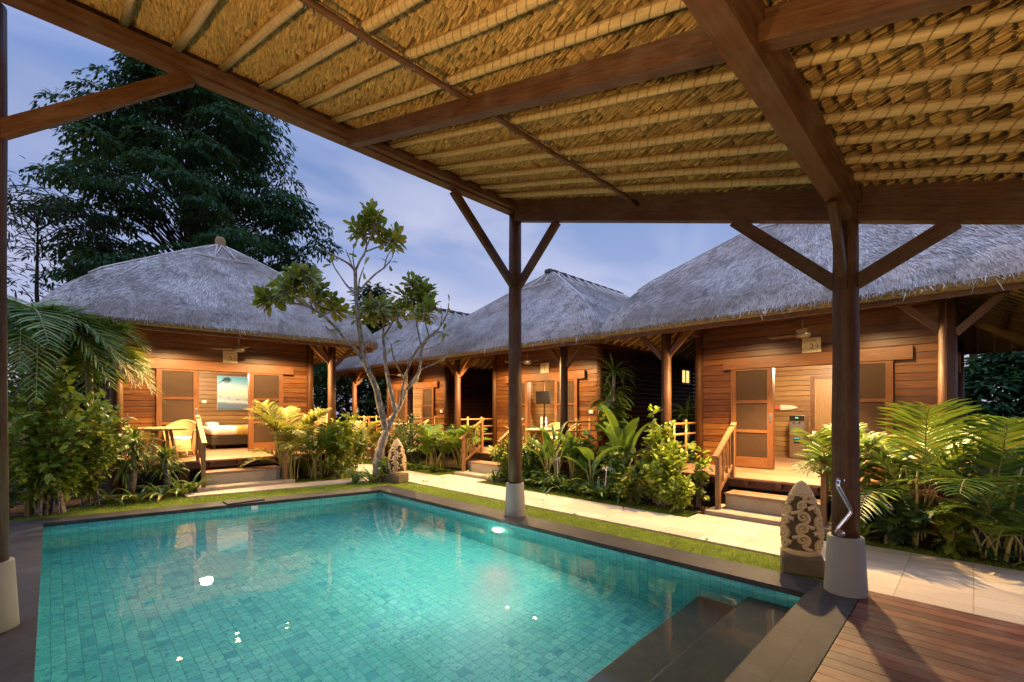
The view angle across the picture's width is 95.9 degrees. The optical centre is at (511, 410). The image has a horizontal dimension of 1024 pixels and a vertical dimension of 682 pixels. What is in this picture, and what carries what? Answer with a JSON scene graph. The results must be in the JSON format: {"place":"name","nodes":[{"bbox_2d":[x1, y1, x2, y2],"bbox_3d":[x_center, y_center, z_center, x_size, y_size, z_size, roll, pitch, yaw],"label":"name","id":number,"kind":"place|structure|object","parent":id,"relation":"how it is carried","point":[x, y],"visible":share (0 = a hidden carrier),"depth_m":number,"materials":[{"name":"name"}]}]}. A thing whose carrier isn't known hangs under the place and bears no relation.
{"place":"outdoors","nodes":[
{"label":"outdoors","id":0,"kind":"place"},
{"bbox_2d":[184,477,369,497],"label":"stepping path","id":1,"kind":"structure","parent":0,"point":[270,487],"depth_m":10.15,"materials":[{"name":"beige stone"}]},
{"bbox_2d":[173,471,215,492],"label":"strap lily","id":2,"kind":"object","parent":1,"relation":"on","point":[192,489],"visible":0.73,"depth_m":9.60,"materials":[{"name":"green plant"}]},
{"bbox_2d":[2,3,1017,416],"label":"sky","id":3,"kind":"structure","parent":0,"point":[441,245],"materials":[{"name":"blue"}]},
{"bbox_2d":[9,460,1023,581],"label":"lawn","id":4,"kind":"structure","parent":0,"point":[712,547],"depth_m":7.70,"materials":[{"name":"green plant"}]},
{"bbox_2d":[8,339,138,515],"bbox_3d":[-7.502,0.261,7.664,1.796,2.892,2.292,0,0,19],"label":"flowering shrub","id":5,"kind":"object","parent":4,"relation":"on","point":[49,447],"visible":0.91,"depth_m":7.41,"materials":[{"name":"green plant"}]},
{"bbox_2d":[61,410,128,506],"bbox_3d":[-7.582,0.853,8.114,1.236,1.702,1.396,0,0,-45],"label":"flowering shrub","id":6,"kind":"object","parent":4,"relation":"on","point":[90,483],"visible":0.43,"depth_m":8.10,"materials":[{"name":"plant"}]},
{"bbox_2d":[81,488,139,505],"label":"strap lily","id":7,"kind":"object","parent":4,"relation":"on","point":[109,500],"visible":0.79,"depth_m":8.38,"materials":[{"name":"green plant"}]},
{"bbox_2d":[104,484,163,503],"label":"strap lily","id":8,"kind":"object","parent":4,"relation":"on","point":[135,498],"visible":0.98,"depth_m":8.54,"materials":[{"name":"green plant"}]},
{"bbox_2d":[132,480,183,501],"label":"strap lily","id":9,"kind":"object","parent":4,"relation":"on","point":[161,490],"visible":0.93,"depth_m":8.91,"materials":[{"name":"green plant"}]},
{"bbox_2d":[157,473,209,496],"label":"strap lily","id":10,"kind":"object","parent":4,"relation":"on","point":[179,491],"visible":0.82,"depth_m":9.21,"materials":[{"name":"green plant"}]},
{"bbox_2d":[240,399,330,479],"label":"golden palm","id":11,"kind":"object","parent":4,"relation":"on","point":[278,420],"visible":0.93,"depth_m":10.96,"materials":[{"name":"green plant"}]},
{"bbox_2d":[291,422,362,479],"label":"areca palm","id":12,"kind":"object","parent":4,"relation":"on","point":[319,447],"visible":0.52,"depth_m":11.36,"materials":[{"name":"green plant"}]},
{"bbox_2d":[318,454,353,478],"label":"leafy shrub","id":13,"kind":"object","parent":4,"relation":"on","point":[338,465],"visible":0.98,"depth_m":11.39,"materials":[{"name":"green plant"}]},
{"bbox_2d":[315,408,359,475],"bbox_3d":[-4.404,0.821,11.862,1.083,1.764,0.988,0,0,25],"label":"leafy shrub","id":14,"kind":"object","parent":4,"relation":"on","point":[344,429],"visible":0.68,"depth_m":11.74,"materials":[{"name":"green plant"}]},
{"bbox_2d":[251,198,450,482],"bbox_3d":[-3.425,-1.533,10.775,4.664,6.628,2.507,0,0,-31],"label":"frangipani tree","id":15,"kind":"object","parent":4,"relation":"on","point":[282,291],"visible":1,"depth_m":10.66,"materials":[{"name":"green plant"}]},
{"bbox_2d":[341,467,368,483],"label":"strap lily","id":16,"kind":"object","parent":4,"relation":"on","point":[355,478],"visible":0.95,"depth_m":10.80,"materials":[{"name":"green plant"}]},
{"bbox_2d":[346,428,368,472],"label":"leafy shrub","id":17,"kind":"object","parent":4,"relation":"on","point":[360,448],"visible":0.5,"depth_m":12.52,"materials":[{"name":"green plant"}]},
{"bbox_2d":[351,420,381,460],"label":"areca palm","id":18,"kind":"object","parent":4,"relation":"on","point":[374,438],"visible":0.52,"depth_m":15.57,"materials":[{"name":"green plant"}]},
{"bbox_2d":[354,470,387,483],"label":"strap lily","id":19,"kind":"object","parent":4,"relation":"on","point":[372,478],"visible":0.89,"depth_m":10.84,"materials":[{"name":"green plant"}]},
{"bbox_2d":[377,456,389,480],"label":"climbing plant","id":20,"kind":"object","parent":4,"relation":"on","point":[383,466],"visible":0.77,"depth_m":10.96,"materials":[{"name":"green plant"}]},
{"bbox_2d":[378,414,411,453],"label":"bushy shrub","id":21,"kind":"object","parent":4,"relation":"on","point":[398,434],"visible":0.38,"depth_m":14.62,"materials":[{"name":"green plant"}]},
{"bbox_2d":[385,438,408,483],"bbox_3d":[-2.751,1.198,11.038,0.440,1.048,0.440,0,0,26],"label":"stone sculpture","id":22,"kind":"object","parent":4,"relation":"on","point":[396,464],"visible":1,"depth_m":10.90,"materials":[{"name":"stone"}]},
{"bbox_2d":[398,414,424,466],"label":"bushy shrub","id":23,"kind":"object","parent":4,"relation":"on","point":[412,440],"visible":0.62,"depth_m":13.88,"materials":[{"name":"green plant"}]},
{"bbox_2d":[405,423,461,469],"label":"areca palm","id":24,"kind":"object","parent":4,"relation":"on","point":[435,444],"visible":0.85,"depth_m":13.18,"materials":[{"name":"green plant"}]},
{"bbox_2d":[481,462,503,481],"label":"spider lily","id":25,"kind":"object","parent":4,"relation":"on","point":[493,476],"visible":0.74,"depth_m":11.05,"materials":[{"name":"green plant"}]},
{"bbox_2d":[486,426,526,475],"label":"leafy shrub","id":26,"kind":"object","parent":4,"relation":"on","point":[500,457],"visible":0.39,"depth_m":11.09,"materials":[{"name":"green plant"}]},
{"bbox_2d":[522,467,555,486],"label":"strap lily","id":27,"kind":"object","parent":4,"relation":"on","point":[531,483],"visible":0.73,"depth_m":10.27,"materials":[{"name":"green plant"}]},
{"bbox_2d":[525,472,559,492],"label":"strap lily","id":28,"kind":"object","parent":4,"relation":"on","point":[547,485],"visible":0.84,"depth_m":9.85,"materials":[{"name":"green plant"}]},
{"bbox_2d":[544,473,595,494],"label":"strap lily","id":29,"kind":"object","parent":4,"relation":"on","point":[559,480],"visible":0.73,"depth_m":9.61,"materials":[{"name":"green plant"}]},
{"bbox_2d":[560,477,597,495],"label":"strap lily","id":30,"kind":"object","parent":4,"relation":"on","point":[579,489],"visible":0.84,"depth_m":9.28,"materials":[{"name":"green plant"}]},
{"bbox_2d":[579,476,609,499],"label":"strap lily","id":31,"kind":"object","parent":4,"relation":"on","point":[595,496],"visible":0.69,"depth_m":8.89,"materials":[{"name":"green plant"}]},
{"bbox_2d":[582,467,617,499],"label":"spider lily","id":32,"kind":"object","parent":4,"relation":"on","point":[604,496],"visible":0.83,"depth_m":8.82,"materials":[{"name":"green plant"}]},
{"bbox_2d":[593,481,632,501],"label":"strap lily","id":33,"kind":"object","parent":4,"relation":"on","point":[613,496],"visible":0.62,"depth_m":8.61,"materials":[{"name":"green plant"}]},
{"bbox_2d":[611,464,653,505],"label":"variegated shrub","id":34,"kind":"object","parent":4,"relation":"on","point":[626,484],"visible":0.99,"depth_m":8.33,"materials":[{"name":"green plant"}]},
{"bbox_2d":[652,470,696,511],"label":"variegated shrub","id":35,"kind":"object","parent":4,"relation":"on","point":[677,490],"visible":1,"depth_m":7.71,"materials":[{"name":"green plant"}]},
{"bbox_2d":[780,480,824,578],"bbox_3d":[3.097,1.235,4.936,0.407,0.970,0.408,0,0,28],"label":"stone sculpture","id":36,"kind":"object","parent":4,"relation":"on","point":[802,533],"visible":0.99,"depth_m":4.80,"materials":[{"name":"stone"}]},
{"bbox_2d":[868,483,939,550],"bbox_3d":[4.941,1.321,5.858,0.766,0.812,0.753,0,0,-45],"label":"leafy shrub","id":37,"kind":"object","parent":4,"relation":"on","point":[891,528],"visible":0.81,"depth_m":5.77,"materials":[{"name":"green plant"}]},
{"bbox_2d":[922,499,978,559],"bbox_3d":[5.231,1.409,5.505,0.677,0.711,0.506,0,0,-45],"label":"leafy shrub","id":38,"kind":"object","parent":4,"relation":"on","point":[953,530],"visible":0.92,"depth_m":5.39,"materials":[{"name":"green plant"}]},
{"bbox_2d":[943,545,1023,568],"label":"strap lily","id":39,"kind":"object","parent":4,"relation":"on","point":[991,556],"visible":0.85,"depth_m":5.15,"materials":[{"name":"green plant"}]},
{"bbox_2d":[9,421,1023,565],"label":"ground","id":40,"kind":"structure","parent":0,"point":[926,543],"depth_m":8.65,"materials":[{"name":"soil"}]},
{"bbox_2d":[9,461,24,513],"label":"dark shrub","id":41,"kind":"object","parent":40,"relation":"on","point":[12,498],"visible":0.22,"depth_m":7.09,"materials":[{"name":"green plant"}]},
{"bbox_2d":[8,352,104,413],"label":"garden tree","id":42,"kind":"object","parent":40,"relation":"on","point":[79,386],"visible":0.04,"depth_m":17.74,"materials":[{"name":"green plant"}]},
{"bbox_2d":[8,312,104,408],"bbox_3d":[-28.788,-2.677,29.815,10.895,8.977,10.880,0,0,-45],"label":"background tree","id":43,"kind":"object","parent":40,"relation":"on","point":[13,377],"visible":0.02,"depth_m":27.42,"materials":[{"name":"green plant"}]},
{"bbox_2d":[7,295,140,515],"bbox_3d":[-7.875,-0.121,7.678,2.602,3.745,2.898,0,0,3],"label":"feather palm","id":44,"kind":"object","parent":40,"relation":"on","point":[27,321],"visible":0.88,"depth_m":7.34,"materials":[{"name":"green plant"}]},
{"bbox_2d":[7,155,145,364],"bbox_3d":[-19.571,-4.075,18.638,8.403,11.757,8.205,0,0,-45],"label":"feathery tree","id":45,"kind":"object","parent":40,"relation":"on","point":[36,221],"visible":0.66,"depth_m":18.92,"materials":[{"name":"green plant"}]},
{"bbox_2d":[8,316,164,503],"bbox_3d":[-7.882,0.027,8.623,2.194,3.449,2.155,0,0,27],"label":"feather palm","id":46,"kind":"object","parent":40,"relation":"on","point":[89,369],"visible":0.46,"depth_m":8.45,"materials":[{"name":"green plant"}]},
{"bbox_2d":[100,417,164,498],"bbox_3d":[-7.367,0.895,8.941,1.031,1.624,0.980,0,0,-45],"label":"spider dracaena","id":47,"kind":"object","parent":40,"relation":"on","point":[133,462],"visible":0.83,"depth_m":8.89,"materials":[{"name":"green plant"}]},
{"bbox_2d":[140,442,188,494],"bbox_3d":[-7.014,1.144,9.343,0.907,1.130,0.888,0,0,27],"label":"spider dracaena","id":48,"kind":"object","parent":40,"relation":"on","point":[167,463],"visible":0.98,"depth_m":9.28,"materials":[{"name":"green plant"}]},
{"bbox_2d":[8,413,327,462],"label":"garden wall","id":49,"kind":"structure","parent":40,"relation":"on","point":[323,420],"depth_m":14.69,"materials":[{"name":"stone"}]},
{"bbox_2d":[12,51,343,291],"bbox_3d":[-16.145,-8.753,24.021,13.604,21.121,14.543,0,0,-45],"label":"tree","id":50,"kind":"object","parent":40,"relation":"on","point":[232,139],"visible":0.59,"depth_m":21.15,"materials":[{"name":"green plant"}]},
{"bbox_2d":[38,236,379,494],"bbox_3d":[-9.120,-1.483,13.874,6.961,6.474,9.911,0,0,-42],"label":"thatched villa","id":51,"kind":"object","parent":40,"relation":"on","point":[185,310],"visible":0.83,"depth_m":11.22,"materials":[{"name":"brown wood"}]},
{"bbox_2d":[137,427,187,462],"bbox_3d":[-7.771,0.757,10.241,0.942,0.756,0.942,0,0,37],"label":"rattan table","id":52,"kind":"object","parent":51,"relation":"on","point":[155,430],"visible":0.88,"depth_m":10.17,"materials":[{"name":"beige wicker"}]},
{"bbox_2d":[156,368,198,455],"bbox_3d":[-8.302,0.050,11.471,0.858,2.124,0.067,0,0,-42],"label":"sliding door","id":53,"kind":"structure","parent":51,"relation":"in","point":[180,388],"depth_m":11.44,"materials":[{"name":"brown wood"}]},
{"bbox_2d":[161,420,195,457],"bbox_3d":[-7.971,0.680,11.107,0.742,0.903,0.643,0,0,-17],"label":"rattan chair","id":54,"kind":"object","parent":51,"relation":"on","point":[185,440],"visible":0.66,"depth_m":11.12,"materials":[{"name":"beige wicker"}]},
{"bbox_2d":[203,422,247,448],"bbox_3d":[-8.421,0.748,14.496,2.054,0.760,1.905,0,0,-42],"label":"bed","id":55,"kind":"object","parent":51,"relation":"on","point":[216,433],"visible":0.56,"depth_m":13.49,"materials":[{"name":"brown fabric"}]},
{"bbox_2d":[223,351,236,362],"bbox_3d":[-7.485,-1.414,12.257,0.330,0.308,0.048,0,0,-42],"label":"name plate","id":56,"kind":"object","parent":51,"relation":"on","point":[229,356],"visible":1,"depth_m":12.24,"materials":[{"name":"beige wood"}]},
{"bbox_2d":[217,376,247,409],"bbox_3d":[-9.224,-0.568,15.422,1.070,1.113,0.045,0,0,-42],"label":"beach picture","id":57,"kind":"object","parent":51,"relation":"attached to","point":[232,392],"visible":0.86,"depth_m":15.34,"materials":[{"name":"multicoloured paper"}]},
{"bbox_2d":[210,338,257,352],"bbox_3d":[-6.856,-1.651,11.764,1.140,0.360,1.013,0,0,16],"label":"ceiling fan","id":58,"kind":"object","parent":51,"relation":"hanging from","point":[238,348],"visible":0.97,"depth_m":11.57,"materials":[{"name":"brown wood"}]},
{"bbox_2d":[249,373,282,450],"bbox_3d":[-6.813,0.050,12.813,0.858,2.124,0.067,0,0,-42],"label":"sliding door","id":59,"kind":"structure","parent":51,"relation":"in","point":[262,387],"depth_m":12.73,"materials":[{"name":"brown wood"}]},
{"bbox_2d":[314,365,349,418],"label":"garden tree","id":60,"kind":"object","parent":40,"relation":"on","point":[340,399],"visible":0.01,"depth_m":26.20,"materials":[{"name":"green plant"}]},
{"bbox_2d":[314,331,386,433],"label":"garden tree","id":61,"kind":"object","parent":40,"relation":"on","point":[320,371],"visible":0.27,"depth_m":22.33,"materials":[{"name":"green plant"}]},
{"bbox_2d":[339,281,401,436],"bbox_3d":[-7.530,-2.556,24.797,4.480,8.723,4.939,0,0,-45],"label":"garden tree","id":62,"kind":"object","parent":40,"relation":"on","point":[377,291],"visible":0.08,"depth_m":24.72,"materials":[{"name":"green plant"}]},
{"bbox_2d":[336,307,491,461],"bbox_3d":[-2.302,-1.198,19.407,6.954,5.895,9.010,0,0,45],"label":"thatched villa","id":63,"kind":"object","parent":40,"relation":"on","point":[430,395],"visible":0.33,"depth_m":17.19,"materials":[{"name":"brown wood"}]},
{"bbox_2d":[396,389,406,433],"bbox_3d":[-4.445,0.157,18.551,0.780,1.985,0.061,0,0,45],"label":"sliding door","id":64,"kind":"structure","parent":63,"relation":"in","point":[403,411],"depth_m":18.50,"materials":[{"name":"brown wood"}]},
{"bbox_2d":[421,388,433,434],"bbox_3d":[-3.158,0.157,17.264,0.780,1.985,0.061,0,0,45],"label":"sliding door","id":65,"kind":"structure","parent":63,"relation":"in","point":[427,394],"depth_m":17.26,"materials":[{"name":"brown wood"}]},
{"bbox_2d":[0,485,859,681],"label":"swimming pool","id":66,"kind":"structure","parent":40,"relation":"in","point":[795,644],"depth_m":4.89,"materials":[{"name":"tile"}]},
{"bbox_2d":[34,495,796,681],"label":"water","id":67,"kind":"structure","parent":66,"relation":"in","point":[380,588],"depth_m":4.30,"materials":[{"name":"teal liquid"}]},
{"bbox_2d":[425,424,490,469],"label":"areca palm","id":68,"kind":"object","parent":40,"relation":"on","point":[463,429],"visible":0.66,"depth_m":12.84,"materials":[{"name":"green plant"}]},
{"bbox_2d":[522,440,548,479],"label":"leafy shrub","id":69,"kind":"object","parent":40,"relation":"on","point":[530,459],"visible":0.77,"depth_m":10.73,"materials":[{"name":"green plant"}]},
{"bbox_2d":[522,427,562,476],"bbox_3d":[0.810,1.035,10.634,1.043,1.339,1.250,0,0,-45],"label":"heliconia","id":70,"kind":"object","parent":40,"relation":"on","point":[545,451],"visible":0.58,"depth_m":10.48,"materials":[{"name":"green plant"}]},
{"bbox_2d":[533,421,575,485],"bbox_3d":[0.954,0.972,10.225,0.856,1.467,1.172,0,0,-34],"label":"bird of paradise","id":71,"kind":"object","parent":40,"relation":"on","point":[549,442],"visible":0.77,"depth_m":10.23,"materials":[{"name":"green plant"}]},
{"bbox_2d":[422,268,694,481],"bbox_3d":[2.329,-1.198,14.776,6.954,5.895,9.010,0,0,45],"label":"thatched villa","id":72,"kind":"object","parent":40,"relation":"on","point":[564,316],"visible":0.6,"depth_m":12.78,"materials":[{"name":"brown wood"}]},
{"bbox_2d":[522,382,527,443],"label":"sliding door","id":73,"kind":"structure","parent":72,"relation":"in","point":[524,384],"depth_m":13.72,"materials":[{"name":"brown wood"}]},
{"bbox_2d":[525,428,558,453],"bbox_3d":[0.764,0.818,11.653,0.880,0.707,0.880,0,0,16],"label":"rattan table","id":74,"kind":"object","parent":72,"relation":"on","point":[537,430],"visible":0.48,"depth_m":11.47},
{"bbox_2d":[536,381,550,425],"bbox_3d":[1.047,-0.460,15.189,0.620,2.280,0.118,0,0,45],"label":"floor lamp","id":75,"kind":"object","parent":72,"relation":"on","point":[543,397],"visible":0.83,"depth_m":15.15,"materials":[{"name":"fabric"}]},
{"bbox_2d":[541,422,559,448],"bbox_3d":[1.111,0.747,12.295,0.693,0.844,0.601,0,0,30],"label":"rattan chair","id":76,"kind":"object","parent":72,"relation":"on","point":[557,424],"visible":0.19,"depth_m":12.52,"materials":[{"name":"yellow wicker"}]},
{"bbox_2d":[555,379,577,428],"bbox_3d":[1.474,0.157,12.632,0.780,1.985,0.061,0,0,45],"label":"sliding door","id":77,"kind":"structure","parent":72,"relation":"in","point":[572,383],"depth_m":12.52,"materials":[{"name":"brown wood"}]},
{"bbox_2d":[551,430,600,478],"bbox_3d":[1.373,1.055,10.247,1.198,1.300,1.026,0,0,-45],"label":"heliconia","id":78,"kind":"object","parent":40,"relation":"on","point":[572,443],"visible":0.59,"depth_m":10.04,"materials":[{"name":"green plant"}]},
{"bbox_2d":[567,425,608,483],"bbox_3d":[1.704,1.006,10.104,0.998,1.392,1.069,0,0,-45],"label":"leafy shrub","id":79,"kind":"object","parent":40,"relation":"on","point":[586,444],"visible":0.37,"depth_m":9.98,"materials":[{"name":"green plant"}]},
{"bbox_2d":[562,446,622,492],"bbox_3d":[1.596,1.206,9.581,1.156,1.002,1.276,0,0,-3],"label":"alocasia","id":80,"kind":"object","parent":40,"relation":"on","point":[588,453],"visible":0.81,"depth_m":9.46,"materials":[{"name":"green plant"}]},
{"bbox_2d":[589,353,637,487],"bbox_3d":[2.197,0.221,10.071,1.224,2.966,1.202,0,0,-45],"label":"tall dracaena","id":81,"kind":"object","parent":40,"relation":"on","point":[609,402],"visible":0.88,"depth_m":9.97,"materials":[{"name":"green plant"}]},
{"bbox_2d":[597,447,637,493],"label":"leafy shrub","id":82,"kind":"object","parent":40,"relation":"on","point":[617,457],"visible":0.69,"depth_m":8.97,"materials":[{"name":"green plant"}]},
{"bbox_2d":[592,404,651,470],"bbox_3d":[2.210,0.786,9.342,1.027,1.837,1.133,0,0,-45],"label":"alocasia","id":83,"kind":"object","parent":40,"relation":"on","point":[626,437],"visible":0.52,"depth_m":9.18,"materials":[{"name":"green plant"}]},
{"bbox_2d":[627,404,675,499],"bbox_3d":[2.657,0.784,8.847,1.012,1.836,0.973,0,0,-45],"label":"flowering shrub","id":84,"kind":"object","parent":40,"relation":"on","point":[667,426],"visible":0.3,"depth_m":8.69,"materials":[{"name":"green plant"}]},
{"bbox_2d":[634,426,696,505],"bbox_3d":[2.777,0.990,8.256,1.015,1.424,1.053,0,0,0],"label":"leafy shrub","id":85,"kind":"object","parent":40,"relation":"on","point":[665,457],"visible":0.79,"depth_m":8.09,"materials":[{"name":"green plant"}]},
{"bbox_2d":[660,394,694,462],"bbox_3d":[4.021,0.670,10.694,1.208,2.064,1.133,0,0,2],"label":"dark dracaena","id":86,"kind":"object","parent":40,"relation":"on","point":[686,412],"visible":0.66,"depth_m":10.61,"materials":[{"name":"green plant"}]},
{"bbox_2d":[687,441,713,506],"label":"leafy shrub","id":87,"kind":"object","parent":40,"relation":"on","point":[701,476],"visible":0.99,"depth_m":8.09,"materials":[{"name":"green plant"}]},
{"bbox_2d":[598,224,1023,537],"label":"thatched villa","id":88,"kind":"object","parent":40,"relation":"on","point":[932,316],"visible":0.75,"depth_m":7.97,"materials":[{"name":"brown wood"}]},
{"bbox_2d":[731,367,772,468],"bbox_3d":[4.819,0.157,9.287,0.780,1.985,0.061,0,0,45],"label":"sliding door","id":89,"kind":"structure","parent":88,"relation":"in","point":[751,389],"depth_m":9.26,"materials":[{"name":"brown wood"}]},
{"bbox_2d":[767,317,819,339],"bbox_3d":[5.024,-1.440,8.136,1.139,0.360,1.013,0,0,-24],"label":"ceiling fan","id":90,"kind":"object","parent":88,"relation":"hanging from","point":[803,332],"visible":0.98,"depth_m":8.01,"materials":[{"name":"brown wood"}]},
{"bbox_2d":[789,415,807,457],"bbox_3d":[6.948,0.635,11.191,0.330,1.040,0.388,0,0,45],"label":"water dispenser","id":91,"kind":"object","parent":88,"relation":"on","point":[798,421],"visible":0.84,"depth_m":11.09,"materials":[{"name":"metal"}]},
{"bbox_2d":[790,434,803,457],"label":"door","id":92,"kind":"structure","parent":91,"relation":"in","point":[794,448],"depth_m":11.10,"materials":[{"name":"wood"}]},
{"bbox_2d":[802,337,820,352],"bbox_3d":[5.571,-1.210,8.583,0.300,0.280,0.044,0,0,45],"label":"name plate","id":93,"kind":"object","parent":88,"relation":"on","point":[811,345],"visible":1,"depth_m":8.57,"materials":[{"name":"beige wood"}]},
{"bbox_2d":[810,375,831,453],"bbox_3d":[7.626,0.165,11.034,0.840,2.000,0.050,0,0,45],"label":"interior door","id":94,"kind":"structure","parent":88,"relation":"attached to","point":[820,399],"depth_m":11.18,"materials":[{"name":"brown wood"}]},
{"bbox_2d":[859,360,892,477],"bbox_3d":[6.106,0.157,8.001,0.780,1.985,0.061,0,0,45],"label":"sliding door","id":95,"kind":"structure","parent":88,"relation":"in","point":[876,377],"depth_m":7.89,"materials":[{"name":"brown wood"}]},
{"bbox_2d":[876,431,932,486],"bbox_3d":[6.073,0.747,7.119,0.601,0.844,0.693,0,0,-25],"label":"rattan chair","id":96,"kind":"object","parent":88,"relation":"on","point":[911,456],"visible":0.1,"depth_m":7.06,"materials":[{"name":"beige wicker"}]},
{"bbox_2d":[788,422,900,521],"bbox_3d":[4.623,0.938,6.612,1.526,1.529,1.327,0,0,-9],"label":"areca palm","id":97,"kind":"object","parent":40,"relation":"on","point":[822,442],"visible":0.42,"depth_m":6.50,"materials":[{"name":"green plant"}]},
{"bbox_2d":[829,515,889,543],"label":"strap lily","id":98,"kind":"object","parent":40,"relation":"on","point":[864,531],"visible":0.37,"depth_m":6.05,"materials":[{"name":"green plant"}]},
{"bbox_2d":[788,398,1023,545],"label":"areca palm","id":99,"kind":"object","parent":40,"relation":"on","point":[936,437],"visible":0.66,"depth_m":5.66,"materials":[{"name":"green plant"}]},
{"bbox_2d":[860,413,1023,556],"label":"areca palm","id":100,"kind":"object","parent":40,"relation":"on","point":[992,436],"visible":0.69,"depth_m":5.26,"materials":[{"name":"green plant"}]},
{"bbox_2d":[924,491,1023,563],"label":"areca palm","id":101,"kind":"object","parent":40,"relation":"on","point":[1000,524],"visible":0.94,"depth_m":5.15,"materials":[{"name":"green plant"}]},
{"bbox_2d":[930,455,1023,516],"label":"areca palm","id":102,"kind":"object","parent":40,"relation":"on","point":[1006,488],"visible":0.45,"depth_m":5.17,"materials":[{"name":"green plant"}]},
{"bbox_2d":[964,351,1023,456],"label":"garden tree","id":103,"kind":"object","parent":40,"relation":"on","point":[1002,371],"visible":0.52,"depth_m":14.48,"materials":[{"name":"green plant"}]},
{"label":"deck base","id":104,"kind":"structure","parent":40,"relation":"on","visible":0},
{"bbox_2d":[811,591,1023,681],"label":"wooden deck","id":105,"kind":"structure","parent":104,"relation":"on","point":[883,638],"depth_m":3.32,"materials":[{"name":"brown wood"}]},
{"bbox_2d":[0,0,1023,632],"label":"pavilion","id":106,"kind":"structure","parent":105,"relation":"on","point":[844,118],"depth_m":3.68,"materials":[{"name":"brown wood"}]},
{"bbox_2d":[354,464,1023,624],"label":"path","id":107,"kind":"structure","parent":0,"point":[992,592],"depth_m":5.36,"materials":[{"name":"beige stone"}]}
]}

